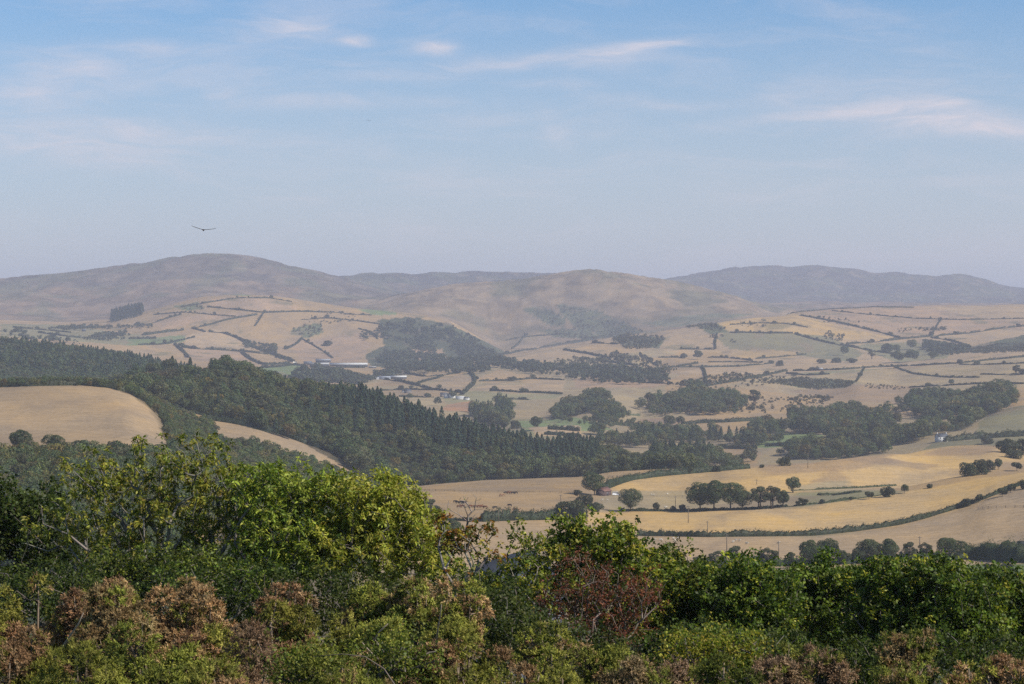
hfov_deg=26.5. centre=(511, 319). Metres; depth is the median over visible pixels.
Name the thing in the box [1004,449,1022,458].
oak tree
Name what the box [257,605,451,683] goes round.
bramble bush
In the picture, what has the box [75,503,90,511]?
broadleaf tree
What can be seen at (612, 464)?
broadleaf tree
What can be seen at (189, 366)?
broadleaf tree
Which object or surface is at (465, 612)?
gorse bush
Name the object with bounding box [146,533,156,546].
broadleaf tree
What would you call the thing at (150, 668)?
gorse bush
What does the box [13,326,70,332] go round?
hedge
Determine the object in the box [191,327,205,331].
hedge
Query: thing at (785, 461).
oak tree
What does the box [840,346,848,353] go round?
oak tree
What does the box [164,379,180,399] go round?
broadleaf tree
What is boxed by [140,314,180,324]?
hedge
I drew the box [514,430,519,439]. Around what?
conifer tree
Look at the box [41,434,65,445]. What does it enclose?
oak tree
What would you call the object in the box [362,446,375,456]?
broadleaf tree
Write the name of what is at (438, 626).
dead branch
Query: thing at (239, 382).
broadleaf tree
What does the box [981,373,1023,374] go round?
hedge
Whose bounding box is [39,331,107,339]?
hedge
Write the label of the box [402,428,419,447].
broadleaf tree
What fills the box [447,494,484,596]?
bare sapling
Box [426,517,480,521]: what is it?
hedge
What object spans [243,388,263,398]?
broadleaf tree
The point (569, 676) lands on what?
gorse bush
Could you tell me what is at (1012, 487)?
hawthorn tree
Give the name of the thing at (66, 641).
dead branch
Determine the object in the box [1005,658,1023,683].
gorse bush
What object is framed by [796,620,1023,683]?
holly bush
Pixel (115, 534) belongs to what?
broadleaf tree
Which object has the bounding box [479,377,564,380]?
hedge
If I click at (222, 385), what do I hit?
broadleaf tree
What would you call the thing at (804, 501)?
hawthorn tree
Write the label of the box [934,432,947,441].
farmhouse
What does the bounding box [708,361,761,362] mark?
hedge
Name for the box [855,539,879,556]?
oak tree
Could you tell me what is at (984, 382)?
hedge
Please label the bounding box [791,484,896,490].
hedge
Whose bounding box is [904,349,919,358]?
oak tree
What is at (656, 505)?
hawthorn tree
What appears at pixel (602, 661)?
gorse bush
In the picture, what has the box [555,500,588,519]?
willow bush
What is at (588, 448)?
conifer tree
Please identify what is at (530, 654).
gorse bush
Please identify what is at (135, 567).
understorey bush
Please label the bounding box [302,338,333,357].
hedge
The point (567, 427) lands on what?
hedge
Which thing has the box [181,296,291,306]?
hedge
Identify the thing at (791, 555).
ash tree
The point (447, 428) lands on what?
conifer tree
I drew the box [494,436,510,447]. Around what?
broadleaf tree
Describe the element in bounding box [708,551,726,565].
ash tree
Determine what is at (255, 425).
hedge
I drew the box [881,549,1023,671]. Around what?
oak tree
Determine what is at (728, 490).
oak tree
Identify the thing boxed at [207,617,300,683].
gorse bush
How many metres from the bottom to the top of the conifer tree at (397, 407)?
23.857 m
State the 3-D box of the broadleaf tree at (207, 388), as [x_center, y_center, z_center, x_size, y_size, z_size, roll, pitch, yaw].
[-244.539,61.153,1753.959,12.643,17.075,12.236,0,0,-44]
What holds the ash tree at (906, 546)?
on the hills and ground
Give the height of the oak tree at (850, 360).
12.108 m
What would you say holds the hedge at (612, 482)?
on the hills and ground
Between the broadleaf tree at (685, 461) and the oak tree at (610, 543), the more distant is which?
the broadleaf tree at (685, 461)
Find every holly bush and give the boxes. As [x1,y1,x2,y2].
[638,612,823,683]
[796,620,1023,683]
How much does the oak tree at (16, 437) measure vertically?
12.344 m
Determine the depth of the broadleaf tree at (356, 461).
1629.38 m
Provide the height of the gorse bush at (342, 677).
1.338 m
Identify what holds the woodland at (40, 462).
on the hills and ground
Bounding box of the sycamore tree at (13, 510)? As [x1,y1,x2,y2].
[0,466,89,622]
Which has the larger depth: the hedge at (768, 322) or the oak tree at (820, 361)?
the hedge at (768, 322)
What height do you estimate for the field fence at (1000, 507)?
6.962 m
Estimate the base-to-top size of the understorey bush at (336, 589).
4.814 m
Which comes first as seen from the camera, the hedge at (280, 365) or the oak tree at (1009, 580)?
the oak tree at (1009, 580)
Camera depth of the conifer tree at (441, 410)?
1915.05 m
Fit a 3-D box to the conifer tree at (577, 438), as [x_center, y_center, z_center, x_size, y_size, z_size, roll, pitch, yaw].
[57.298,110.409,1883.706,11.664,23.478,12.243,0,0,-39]
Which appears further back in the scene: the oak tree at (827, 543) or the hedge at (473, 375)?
the hedge at (473, 375)
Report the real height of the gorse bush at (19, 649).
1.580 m
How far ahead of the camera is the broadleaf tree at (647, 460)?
1595.14 m
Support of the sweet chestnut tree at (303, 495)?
on the hills and ground
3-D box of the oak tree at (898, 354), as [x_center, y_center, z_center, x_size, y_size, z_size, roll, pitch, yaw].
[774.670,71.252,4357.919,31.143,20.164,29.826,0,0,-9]
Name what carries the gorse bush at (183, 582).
on the hills and ground
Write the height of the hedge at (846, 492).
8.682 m
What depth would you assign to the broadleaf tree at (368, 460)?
1623.02 m
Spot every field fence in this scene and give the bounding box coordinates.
[407,488,561,492]
[979,505,1018,508]
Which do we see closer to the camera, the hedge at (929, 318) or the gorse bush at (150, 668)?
the gorse bush at (150, 668)
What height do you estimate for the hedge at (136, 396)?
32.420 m
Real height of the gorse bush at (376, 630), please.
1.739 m
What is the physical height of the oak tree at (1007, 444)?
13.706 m
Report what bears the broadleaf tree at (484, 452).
on the hills and ground
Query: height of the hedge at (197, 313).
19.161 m
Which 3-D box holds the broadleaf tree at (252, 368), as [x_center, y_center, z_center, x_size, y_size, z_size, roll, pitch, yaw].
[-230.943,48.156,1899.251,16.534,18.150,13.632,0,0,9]
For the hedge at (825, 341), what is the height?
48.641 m
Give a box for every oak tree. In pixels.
[8,429,33,444]
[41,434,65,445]
[70,440,80,445]
[268,343,277,350]
[323,340,332,345]
[406,514,590,682]
[433,397,441,402]
[448,519,462,531]
[498,420,508,426]
[510,420,521,428]
[525,505,696,654]
[528,545,669,658]
[529,416,542,426]
[581,472,604,494]
[617,338,625,342]
[618,488,642,508]
[626,536,727,664]
[634,397,646,406]
[662,415,676,424]
[675,416,684,422]
[681,547,823,659]
[684,482,711,507]
[692,350,702,356]
[698,480,725,510]
[717,482,746,507]
[730,490,754,507]
[768,544,875,666]
[775,360,783,365]
[777,490,789,506]
[778,457,790,465]
[785,476,800,492]
[798,540,824,563]
[816,538,841,556]
[817,359,826,363]
[829,549,948,682]
[831,357,841,362]
[838,550,851,560]
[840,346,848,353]
[847,358,857,362]
[851,547,866,563]
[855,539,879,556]
[875,538,899,562]
[880,343,893,352]
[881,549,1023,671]
[890,350,905,359]
[893,344,900,350]
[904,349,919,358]
[907,339,916,347]
[927,351,938,357]
[936,537,956,553]
[947,540,968,554]
[950,558,1023,671]
[980,436,993,443]
[995,438,1019,452]
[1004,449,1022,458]
[1013,438,1023,454]
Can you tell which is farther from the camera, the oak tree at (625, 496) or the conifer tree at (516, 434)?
the conifer tree at (516, 434)
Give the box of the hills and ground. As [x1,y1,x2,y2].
[0,253,1023,683]
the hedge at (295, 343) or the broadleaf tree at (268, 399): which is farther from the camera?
the hedge at (295, 343)
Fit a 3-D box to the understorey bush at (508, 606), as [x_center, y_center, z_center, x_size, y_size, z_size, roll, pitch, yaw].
[-0.302,7.538,43.088,2.733,4.874,2.264,0,0,0]
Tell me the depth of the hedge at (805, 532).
1092.09 m
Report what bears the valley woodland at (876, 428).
on the hills and ground
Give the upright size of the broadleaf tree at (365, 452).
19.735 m
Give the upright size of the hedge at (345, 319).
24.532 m
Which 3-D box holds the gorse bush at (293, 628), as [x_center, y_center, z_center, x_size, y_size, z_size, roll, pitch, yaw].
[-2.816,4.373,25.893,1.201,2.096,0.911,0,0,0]
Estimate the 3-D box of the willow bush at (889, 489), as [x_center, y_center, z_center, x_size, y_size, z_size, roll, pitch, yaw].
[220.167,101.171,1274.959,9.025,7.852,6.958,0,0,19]
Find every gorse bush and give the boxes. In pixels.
[0,573,100,682]
[0,610,11,662]
[0,622,74,683]
[23,636,127,683]
[41,575,144,683]
[67,578,162,678]
[96,609,220,683]
[142,579,242,672]
[169,619,273,680]
[170,575,201,627]
[173,653,272,683]
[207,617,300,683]
[234,598,321,683]
[250,580,319,642]
[291,644,392,683]
[292,609,370,682]
[334,578,417,658]
[343,614,443,683]
[377,574,454,676]
[407,574,495,677]
[415,618,517,683]
[444,661,498,683]
[481,643,600,683]
[504,660,558,683]
[507,619,583,682]
[559,639,632,683]
[596,652,678,683]
[651,654,704,683]
[691,649,766,683]
[745,639,830,683]
[800,644,860,683]
[868,626,939,683]
[868,661,929,683]
[936,659,993,683]
[975,649,1022,683]
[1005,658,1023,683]
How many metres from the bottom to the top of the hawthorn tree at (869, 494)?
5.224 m
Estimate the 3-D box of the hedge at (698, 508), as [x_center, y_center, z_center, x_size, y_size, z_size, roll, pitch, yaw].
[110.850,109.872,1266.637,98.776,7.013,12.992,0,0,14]
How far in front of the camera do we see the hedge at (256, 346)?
5437.75 m
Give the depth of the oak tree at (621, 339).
5205.84 m
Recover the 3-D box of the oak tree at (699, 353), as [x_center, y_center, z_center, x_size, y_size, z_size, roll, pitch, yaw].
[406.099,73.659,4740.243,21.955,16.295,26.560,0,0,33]
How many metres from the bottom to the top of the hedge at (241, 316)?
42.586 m
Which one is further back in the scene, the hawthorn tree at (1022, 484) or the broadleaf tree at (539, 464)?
the broadleaf tree at (539, 464)
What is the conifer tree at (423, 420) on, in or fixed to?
on the hills and ground
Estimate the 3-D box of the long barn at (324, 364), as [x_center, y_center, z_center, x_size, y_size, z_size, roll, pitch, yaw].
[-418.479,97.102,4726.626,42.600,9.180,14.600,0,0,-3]
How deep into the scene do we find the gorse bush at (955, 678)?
21.04 m
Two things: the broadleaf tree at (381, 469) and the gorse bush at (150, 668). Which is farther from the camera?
the broadleaf tree at (381, 469)
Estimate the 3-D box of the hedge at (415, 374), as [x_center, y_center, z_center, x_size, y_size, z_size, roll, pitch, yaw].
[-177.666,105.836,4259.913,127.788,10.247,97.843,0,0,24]
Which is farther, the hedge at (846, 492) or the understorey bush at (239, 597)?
the hedge at (846, 492)
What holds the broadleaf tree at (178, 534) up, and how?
on the hills and ground
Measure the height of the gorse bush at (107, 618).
2.296 m
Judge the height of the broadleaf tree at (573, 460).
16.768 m
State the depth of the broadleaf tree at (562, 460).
1773.29 m
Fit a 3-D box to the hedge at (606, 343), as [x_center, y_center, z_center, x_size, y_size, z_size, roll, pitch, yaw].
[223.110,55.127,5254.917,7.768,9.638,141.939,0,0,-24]
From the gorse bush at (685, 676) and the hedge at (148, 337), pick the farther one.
the hedge at (148, 337)
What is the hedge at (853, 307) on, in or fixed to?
on the hills and ground
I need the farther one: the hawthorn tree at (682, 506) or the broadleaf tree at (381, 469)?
the broadleaf tree at (381, 469)
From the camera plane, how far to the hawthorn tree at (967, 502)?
1167.42 m
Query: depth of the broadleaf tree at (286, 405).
1753.73 m
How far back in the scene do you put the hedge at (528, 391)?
3550.62 m
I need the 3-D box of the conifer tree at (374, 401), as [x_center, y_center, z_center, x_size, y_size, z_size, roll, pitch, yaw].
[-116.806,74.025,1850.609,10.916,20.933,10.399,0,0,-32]
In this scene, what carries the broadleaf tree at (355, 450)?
on the hills and ground
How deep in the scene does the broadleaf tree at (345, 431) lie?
1720.00 m
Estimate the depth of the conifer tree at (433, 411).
1894.13 m
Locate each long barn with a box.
[309,363,328,365]
[316,359,330,362]
[330,363,367,366]
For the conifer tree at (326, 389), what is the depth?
1864.30 m
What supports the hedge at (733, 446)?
on the hills and ground
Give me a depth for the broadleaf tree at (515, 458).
1769.69 m
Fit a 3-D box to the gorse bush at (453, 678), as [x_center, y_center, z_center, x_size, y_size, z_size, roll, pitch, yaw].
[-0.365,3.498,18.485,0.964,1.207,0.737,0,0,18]
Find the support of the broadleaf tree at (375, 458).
on the hills and ground
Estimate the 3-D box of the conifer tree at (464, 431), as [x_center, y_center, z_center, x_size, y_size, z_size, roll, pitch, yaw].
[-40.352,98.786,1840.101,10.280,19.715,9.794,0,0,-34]
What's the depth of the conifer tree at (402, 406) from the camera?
1869.20 m
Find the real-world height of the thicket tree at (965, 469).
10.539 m
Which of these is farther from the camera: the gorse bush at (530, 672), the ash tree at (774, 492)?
the ash tree at (774, 492)
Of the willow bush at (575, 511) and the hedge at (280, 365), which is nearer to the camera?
the willow bush at (575, 511)
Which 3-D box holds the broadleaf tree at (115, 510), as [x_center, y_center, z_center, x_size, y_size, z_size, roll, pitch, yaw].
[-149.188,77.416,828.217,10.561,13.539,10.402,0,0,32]
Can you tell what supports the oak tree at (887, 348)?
on the hills and ground
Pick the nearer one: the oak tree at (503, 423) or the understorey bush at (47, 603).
the understorey bush at (47, 603)
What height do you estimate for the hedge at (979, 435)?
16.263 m
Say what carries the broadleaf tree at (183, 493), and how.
on the hills and ground
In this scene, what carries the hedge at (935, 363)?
on the hills and ground
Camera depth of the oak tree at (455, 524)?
1012.48 m
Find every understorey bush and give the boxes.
[0,553,162,639]
[75,538,236,598]
[121,555,328,656]
[261,556,536,664]
[455,574,563,681]
[470,604,683,681]
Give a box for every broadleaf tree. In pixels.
[0,559,12,566]
[18,483,40,491]
[24,477,37,487]
[58,485,68,494]
[66,494,79,505]
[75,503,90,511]
[88,511,107,521]
[105,531,126,541]
[108,506,125,522]
[121,515,134,526]
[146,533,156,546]
[149,529,166,541]
[150,381,168,398]
[157,376,170,399]
[162,530,191,547]
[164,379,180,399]
[164,532,190,548]
[172,520,184,530]
[173,489,190,499]
[179,383,192,405]
[182,380,195,388]
[184,378,198,387]
[185,365,197,373]
[190,366,204,377]
[201,386,216,395]
[202,508,216,525]
[216,381,227,391]
[226,360,240,377]
[232,379,246,387]
[243,365,256,370]
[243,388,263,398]
[248,407,264,421]
[258,394,272,407]
[262,371,274,383]
[268,371,281,378]
[268,374,282,386]
[274,401,291,414]
[278,379,294,387]
[280,415,295,424]
[289,417,300,433]
[298,378,313,390]
[300,381,315,389]
[315,379,326,386]
[323,424,339,437]
[335,437,348,457]
[336,426,350,437]
[338,439,352,456]
[340,383,354,392]
[347,445,361,460]
[348,448,361,470]
[351,453,365,471]
[356,449,372,458]
[359,455,376,465]
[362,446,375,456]
[363,456,385,466]
[373,464,390,476]
[384,467,399,476]
[401,424,417,431]
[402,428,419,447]
[408,430,427,444]
[440,451,458,460]
[469,460,484,472]
[475,449,488,459]
[480,461,496,479]
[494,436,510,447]
[498,447,514,459]
[506,455,520,462]
[522,457,536,478]
[530,457,547,477]
[535,455,549,475]
[555,456,569,476]
[565,456,580,474]
[608,458,623,471]
[617,454,633,470]
[641,454,654,469]
[652,452,664,468]
[663,454,674,468]
[677,453,695,467]
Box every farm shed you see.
[377,376,390,378]
[391,375,406,378]
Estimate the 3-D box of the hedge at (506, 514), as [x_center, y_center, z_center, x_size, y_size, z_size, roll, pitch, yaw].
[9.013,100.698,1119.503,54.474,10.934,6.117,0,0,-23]
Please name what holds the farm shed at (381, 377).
on the hills and ground
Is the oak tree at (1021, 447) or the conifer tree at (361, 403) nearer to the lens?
the oak tree at (1021, 447)
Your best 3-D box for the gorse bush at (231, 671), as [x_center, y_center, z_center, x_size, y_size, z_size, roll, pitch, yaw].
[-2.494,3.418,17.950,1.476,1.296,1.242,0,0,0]
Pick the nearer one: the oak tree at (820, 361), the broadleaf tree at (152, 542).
the broadleaf tree at (152, 542)
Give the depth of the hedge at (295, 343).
5580.24 m
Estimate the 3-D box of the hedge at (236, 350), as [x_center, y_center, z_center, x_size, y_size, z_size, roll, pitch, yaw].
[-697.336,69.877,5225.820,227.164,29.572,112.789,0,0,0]
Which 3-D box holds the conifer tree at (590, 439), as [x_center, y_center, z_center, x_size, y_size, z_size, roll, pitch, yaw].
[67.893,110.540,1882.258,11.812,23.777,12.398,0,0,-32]
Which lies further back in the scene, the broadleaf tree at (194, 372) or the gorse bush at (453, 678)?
the broadleaf tree at (194, 372)
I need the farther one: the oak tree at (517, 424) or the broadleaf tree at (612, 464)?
the oak tree at (517, 424)
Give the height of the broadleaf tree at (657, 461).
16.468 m
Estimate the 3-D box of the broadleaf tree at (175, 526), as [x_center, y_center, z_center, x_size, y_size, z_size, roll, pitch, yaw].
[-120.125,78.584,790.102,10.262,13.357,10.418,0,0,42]
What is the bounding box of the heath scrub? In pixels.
[185,303,1023,412]
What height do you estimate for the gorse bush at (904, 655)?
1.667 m
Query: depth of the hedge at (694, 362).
4479.32 m
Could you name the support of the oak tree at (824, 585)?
on the hills and ground
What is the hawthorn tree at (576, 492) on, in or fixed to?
on the hills and ground
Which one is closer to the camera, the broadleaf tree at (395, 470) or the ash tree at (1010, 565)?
the ash tree at (1010, 565)
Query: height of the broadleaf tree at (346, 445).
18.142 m
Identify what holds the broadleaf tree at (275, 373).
on the hills and ground
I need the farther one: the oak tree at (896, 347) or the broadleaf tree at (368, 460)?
the oak tree at (896, 347)
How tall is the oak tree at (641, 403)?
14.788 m
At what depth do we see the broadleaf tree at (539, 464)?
1758.20 m
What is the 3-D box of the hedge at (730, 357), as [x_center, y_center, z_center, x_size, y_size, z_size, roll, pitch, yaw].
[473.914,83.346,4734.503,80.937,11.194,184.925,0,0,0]
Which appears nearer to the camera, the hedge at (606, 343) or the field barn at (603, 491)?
the field barn at (603, 491)
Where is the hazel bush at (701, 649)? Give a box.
[648,612,780,683]
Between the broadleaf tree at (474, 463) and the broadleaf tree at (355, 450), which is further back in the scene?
the broadleaf tree at (474, 463)
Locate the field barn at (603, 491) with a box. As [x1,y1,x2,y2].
[596,486,611,495]
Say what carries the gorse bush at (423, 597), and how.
on the hills and ground
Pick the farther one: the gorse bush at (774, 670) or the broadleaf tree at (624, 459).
the broadleaf tree at (624, 459)
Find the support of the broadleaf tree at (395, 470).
on the hills and ground
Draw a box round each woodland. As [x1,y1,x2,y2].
[0,302,971,570]
[119,357,708,486]
[467,378,1020,466]
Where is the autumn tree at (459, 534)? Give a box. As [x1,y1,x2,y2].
[433,508,506,596]
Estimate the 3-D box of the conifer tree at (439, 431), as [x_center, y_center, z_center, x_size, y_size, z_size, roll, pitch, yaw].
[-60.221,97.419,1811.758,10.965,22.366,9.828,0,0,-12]
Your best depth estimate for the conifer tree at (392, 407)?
1842.69 m
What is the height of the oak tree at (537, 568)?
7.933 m
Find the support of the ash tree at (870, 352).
on the hills and ground
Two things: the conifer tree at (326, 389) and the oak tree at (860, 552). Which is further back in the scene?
the conifer tree at (326, 389)
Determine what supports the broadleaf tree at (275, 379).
on the hills and ground
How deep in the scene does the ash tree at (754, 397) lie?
3082.87 m
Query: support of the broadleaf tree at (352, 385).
on the hills and ground
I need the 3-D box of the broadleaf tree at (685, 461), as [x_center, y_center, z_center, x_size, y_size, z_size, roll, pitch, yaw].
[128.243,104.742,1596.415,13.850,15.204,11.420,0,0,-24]
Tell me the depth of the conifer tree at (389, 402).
1857.64 m
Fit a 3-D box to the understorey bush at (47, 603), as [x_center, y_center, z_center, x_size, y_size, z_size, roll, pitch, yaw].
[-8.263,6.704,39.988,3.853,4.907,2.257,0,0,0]
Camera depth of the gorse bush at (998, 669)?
20.39 m
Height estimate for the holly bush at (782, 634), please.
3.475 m
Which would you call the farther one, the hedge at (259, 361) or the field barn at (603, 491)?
the hedge at (259, 361)
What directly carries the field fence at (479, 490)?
on the hills and ground
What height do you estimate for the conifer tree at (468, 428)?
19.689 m
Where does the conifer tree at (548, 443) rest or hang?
on the hills and ground
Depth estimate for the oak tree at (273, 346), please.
5244.45 m
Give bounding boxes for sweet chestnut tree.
[215,451,348,597]
[292,463,456,593]
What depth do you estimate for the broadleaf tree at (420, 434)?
1795.43 m
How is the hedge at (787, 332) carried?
on the hills and ground
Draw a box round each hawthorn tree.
[573,490,581,497]
[653,502,659,508]
[679,504,685,509]
[713,466,721,471]
[798,498,808,505]
[865,491,873,496]
[901,484,908,492]
[960,498,970,507]
[975,494,983,501]
[997,488,1007,496]
[1006,483,1015,492]
[1011,462,1022,468]
[1020,479,1023,488]
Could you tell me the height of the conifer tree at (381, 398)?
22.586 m
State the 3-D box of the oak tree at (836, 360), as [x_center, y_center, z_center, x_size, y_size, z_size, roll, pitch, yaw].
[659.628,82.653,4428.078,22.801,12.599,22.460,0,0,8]
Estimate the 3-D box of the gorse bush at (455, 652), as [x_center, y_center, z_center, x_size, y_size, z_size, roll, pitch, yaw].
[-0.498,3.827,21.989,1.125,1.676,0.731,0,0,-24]
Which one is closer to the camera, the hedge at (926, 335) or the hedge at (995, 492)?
the hedge at (995, 492)
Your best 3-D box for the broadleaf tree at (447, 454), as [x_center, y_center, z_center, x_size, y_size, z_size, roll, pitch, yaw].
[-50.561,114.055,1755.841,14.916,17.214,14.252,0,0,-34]
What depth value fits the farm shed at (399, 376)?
4150.63 m
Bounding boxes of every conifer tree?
[214,395,221,414]
[324,385,329,397]
[359,395,365,414]
[363,389,370,409]
[371,395,378,417]
[375,393,384,414]
[377,407,385,425]
[385,406,395,425]
[386,397,391,418]
[389,403,395,418]
[393,400,400,426]
[401,403,406,421]
[409,404,416,423]
[416,399,420,411]
[418,409,422,422]
[419,414,428,436]
[425,415,430,431]
[431,407,436,424]
[434,420,438,438]
[436,424,444,447]
[439,406,444,417]
[443,420,450,445]
[447,422,457,446]
[456,425,464,448]
[458,414,467,438]
[462,425,467,446]
[466,422,470,438]
[474,427,479,446]
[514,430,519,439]
[514,440,521,455]
[529,436,534,449]
[534,432,540,448]
[545,438,553,456]
[549,440,556,458]
[570,435,574,452]
[576,434,579,445]
[585,441,590,460]
[587,434,593,446]
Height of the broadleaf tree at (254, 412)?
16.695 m
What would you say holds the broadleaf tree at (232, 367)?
on the hills and ground
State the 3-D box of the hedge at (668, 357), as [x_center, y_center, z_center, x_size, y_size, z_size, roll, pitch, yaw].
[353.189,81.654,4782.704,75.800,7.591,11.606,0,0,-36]
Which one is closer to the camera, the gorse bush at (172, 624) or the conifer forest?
the gorse bush at (172, 624)
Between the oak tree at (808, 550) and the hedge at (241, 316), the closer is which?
the oak tree at (808, 550)
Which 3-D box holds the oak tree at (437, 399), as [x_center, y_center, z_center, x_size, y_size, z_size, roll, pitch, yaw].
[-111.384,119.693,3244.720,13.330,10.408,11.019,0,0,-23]
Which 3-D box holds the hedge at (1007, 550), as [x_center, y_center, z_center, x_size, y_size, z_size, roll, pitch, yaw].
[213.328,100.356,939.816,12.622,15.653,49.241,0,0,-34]
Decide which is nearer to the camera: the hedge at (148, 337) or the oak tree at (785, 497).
the oak tree at (785, 497)
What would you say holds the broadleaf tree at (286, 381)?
on the hills and ground
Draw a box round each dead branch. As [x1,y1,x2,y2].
[53,613,83,659]
[313,654,394,683]
[374,624,387,653]
[436,604,441,646]
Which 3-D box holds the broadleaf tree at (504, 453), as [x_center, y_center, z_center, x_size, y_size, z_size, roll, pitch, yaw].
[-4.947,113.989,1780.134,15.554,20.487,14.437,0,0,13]
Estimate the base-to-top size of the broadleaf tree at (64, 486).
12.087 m
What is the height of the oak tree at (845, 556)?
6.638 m
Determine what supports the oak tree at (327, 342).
on the hills and ground
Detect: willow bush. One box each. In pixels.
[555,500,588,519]
[569,507,587,520]
[575,494,592,509]
[587,502,604,511]
[880,486,895,496]
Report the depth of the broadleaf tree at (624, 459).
1590.54 m
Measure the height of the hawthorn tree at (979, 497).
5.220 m
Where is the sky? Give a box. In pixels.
[0,0,1023,287]
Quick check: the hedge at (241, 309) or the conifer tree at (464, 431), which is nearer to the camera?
the conifer tree at (464, 431)
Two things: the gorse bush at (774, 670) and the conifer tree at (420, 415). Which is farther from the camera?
the conifer tree at (420, 415)
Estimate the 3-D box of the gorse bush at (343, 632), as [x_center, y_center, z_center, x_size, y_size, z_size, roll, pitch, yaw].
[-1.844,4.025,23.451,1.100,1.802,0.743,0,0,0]
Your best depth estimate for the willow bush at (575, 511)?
1115.38 m
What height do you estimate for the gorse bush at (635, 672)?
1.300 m
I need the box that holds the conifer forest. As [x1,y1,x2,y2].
[0,335,599,461]
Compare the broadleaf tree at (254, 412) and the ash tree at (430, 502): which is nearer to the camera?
the ash tree at (430, 502)
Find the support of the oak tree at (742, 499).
on the hills and ground
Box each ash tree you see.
[14,429,286,680]
[425,499,440,513]
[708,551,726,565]
[727,546,743,560]
[748,389,760,405]
[751,486,769,509]
[758,547,778,560]
[762,486,781,508]
[785,552,797,563]
[867,350,875,358]
[902,542,917,557]
[918,542,932,553]
[998,563,1014,573]
[1012,365,1020,374]
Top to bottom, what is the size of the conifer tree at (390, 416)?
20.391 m
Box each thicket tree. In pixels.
[959,462,976,475]
[970,459,987,474]
[982,459,995,471]
[994,459,1002,466]
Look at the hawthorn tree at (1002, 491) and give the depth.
1167.44 m
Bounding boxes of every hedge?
[0,376,127,392]
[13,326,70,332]
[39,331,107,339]
[128,336,156,338]
[128,385,174,431]
[138,336,194,344]
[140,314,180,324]
[141,327,183,334]
[153,311,235,316]
[173,342,189,357]
[178,343,267,354]
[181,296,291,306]
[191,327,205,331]
[194,313,256,327]
[205,413,343,457]
[207,305,343,312]
[209,330,294,361]
[241,350,290,364]
[256,363,294,367]
[284,336,302,348]
[295,363,364,367]
[301,316,383,324]
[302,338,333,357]
[343,313,371,315]
[375,387,434,390]
[382,377,461,392]
[404,372,460,376]
[412,374,443,384]
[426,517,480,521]
[460,371,475,394]
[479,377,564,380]
[480,506,569,521]
[489,388,562,393]
[496,335,603,354]
[505,333,562,340]
[508,397,529,399]
[511,334,525,348]
[544,430,579,436]
[547,424,579,430]
[563,348,606,356]
[570,334,607,343]
[579,356,640,365]
[595,341,617,343]
[599,419,631,425]
[601,461,750,487]
[616,377,672,383]
[619,504,787,511]
[637,498,980,536]
[658,355,684,357]
[667,361,697,367]
[678,362,771,366]
[678,442,756,448]
[680,347,714,349]
[681,415,762,423]
[701,364,707,382]
[703,550,969,566]
[706,368,787,385]
[708,356,752,360]
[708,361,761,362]
[714,332,717,348]
[730,322,807,327]
[730,331,792,333]
[755,353,805,358]
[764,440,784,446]
[785,371,829,374]
[786,306,913,314]
[788,493,891,506]
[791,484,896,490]
[793,354,1023,370]
[794,332,891,353]
[799,314,901,337]
[817,490,861,494]
[832,310,1023,319]
[846,324,1023,343]
[897,367,978,377]
[908,381,1023,387]
[930,336,966,343]
[945,428,1023,441]
[959,362,1023,364]
[964,537,1023,562]
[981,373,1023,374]
[983,481,1022,499]
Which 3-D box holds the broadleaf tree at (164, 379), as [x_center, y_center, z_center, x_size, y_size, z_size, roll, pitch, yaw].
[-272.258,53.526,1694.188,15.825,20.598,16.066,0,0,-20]
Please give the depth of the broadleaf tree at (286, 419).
1674.18 m
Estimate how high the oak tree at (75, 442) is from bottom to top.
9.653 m
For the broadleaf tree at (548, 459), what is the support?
on the hills and ground
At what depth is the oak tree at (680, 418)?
2782.55 m
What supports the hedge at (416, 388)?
on the hills and ground
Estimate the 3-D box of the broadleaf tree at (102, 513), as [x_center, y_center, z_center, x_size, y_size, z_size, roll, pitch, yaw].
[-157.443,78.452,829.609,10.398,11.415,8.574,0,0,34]
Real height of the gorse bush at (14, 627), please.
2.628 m
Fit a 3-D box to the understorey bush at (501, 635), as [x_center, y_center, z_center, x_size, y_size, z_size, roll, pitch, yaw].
[1.055,6.787,38.037,3.966,3.641,2.363,0,0,0]
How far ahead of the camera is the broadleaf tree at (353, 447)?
1648.38 m
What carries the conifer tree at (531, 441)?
on the hills and ground
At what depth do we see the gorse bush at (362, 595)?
26.82 m
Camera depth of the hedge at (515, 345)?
7101.36 m
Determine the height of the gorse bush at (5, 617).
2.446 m
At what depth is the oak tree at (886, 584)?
50.40 m
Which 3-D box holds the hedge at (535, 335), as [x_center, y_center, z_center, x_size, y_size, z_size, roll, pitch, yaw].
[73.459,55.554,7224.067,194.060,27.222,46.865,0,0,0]
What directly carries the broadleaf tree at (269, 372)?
on the hills and ground
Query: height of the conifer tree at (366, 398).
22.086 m
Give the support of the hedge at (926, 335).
on the hills and ground
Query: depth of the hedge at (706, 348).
5004.25 m
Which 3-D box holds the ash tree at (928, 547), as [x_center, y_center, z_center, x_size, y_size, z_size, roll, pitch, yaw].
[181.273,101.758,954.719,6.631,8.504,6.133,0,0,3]
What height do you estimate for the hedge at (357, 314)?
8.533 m

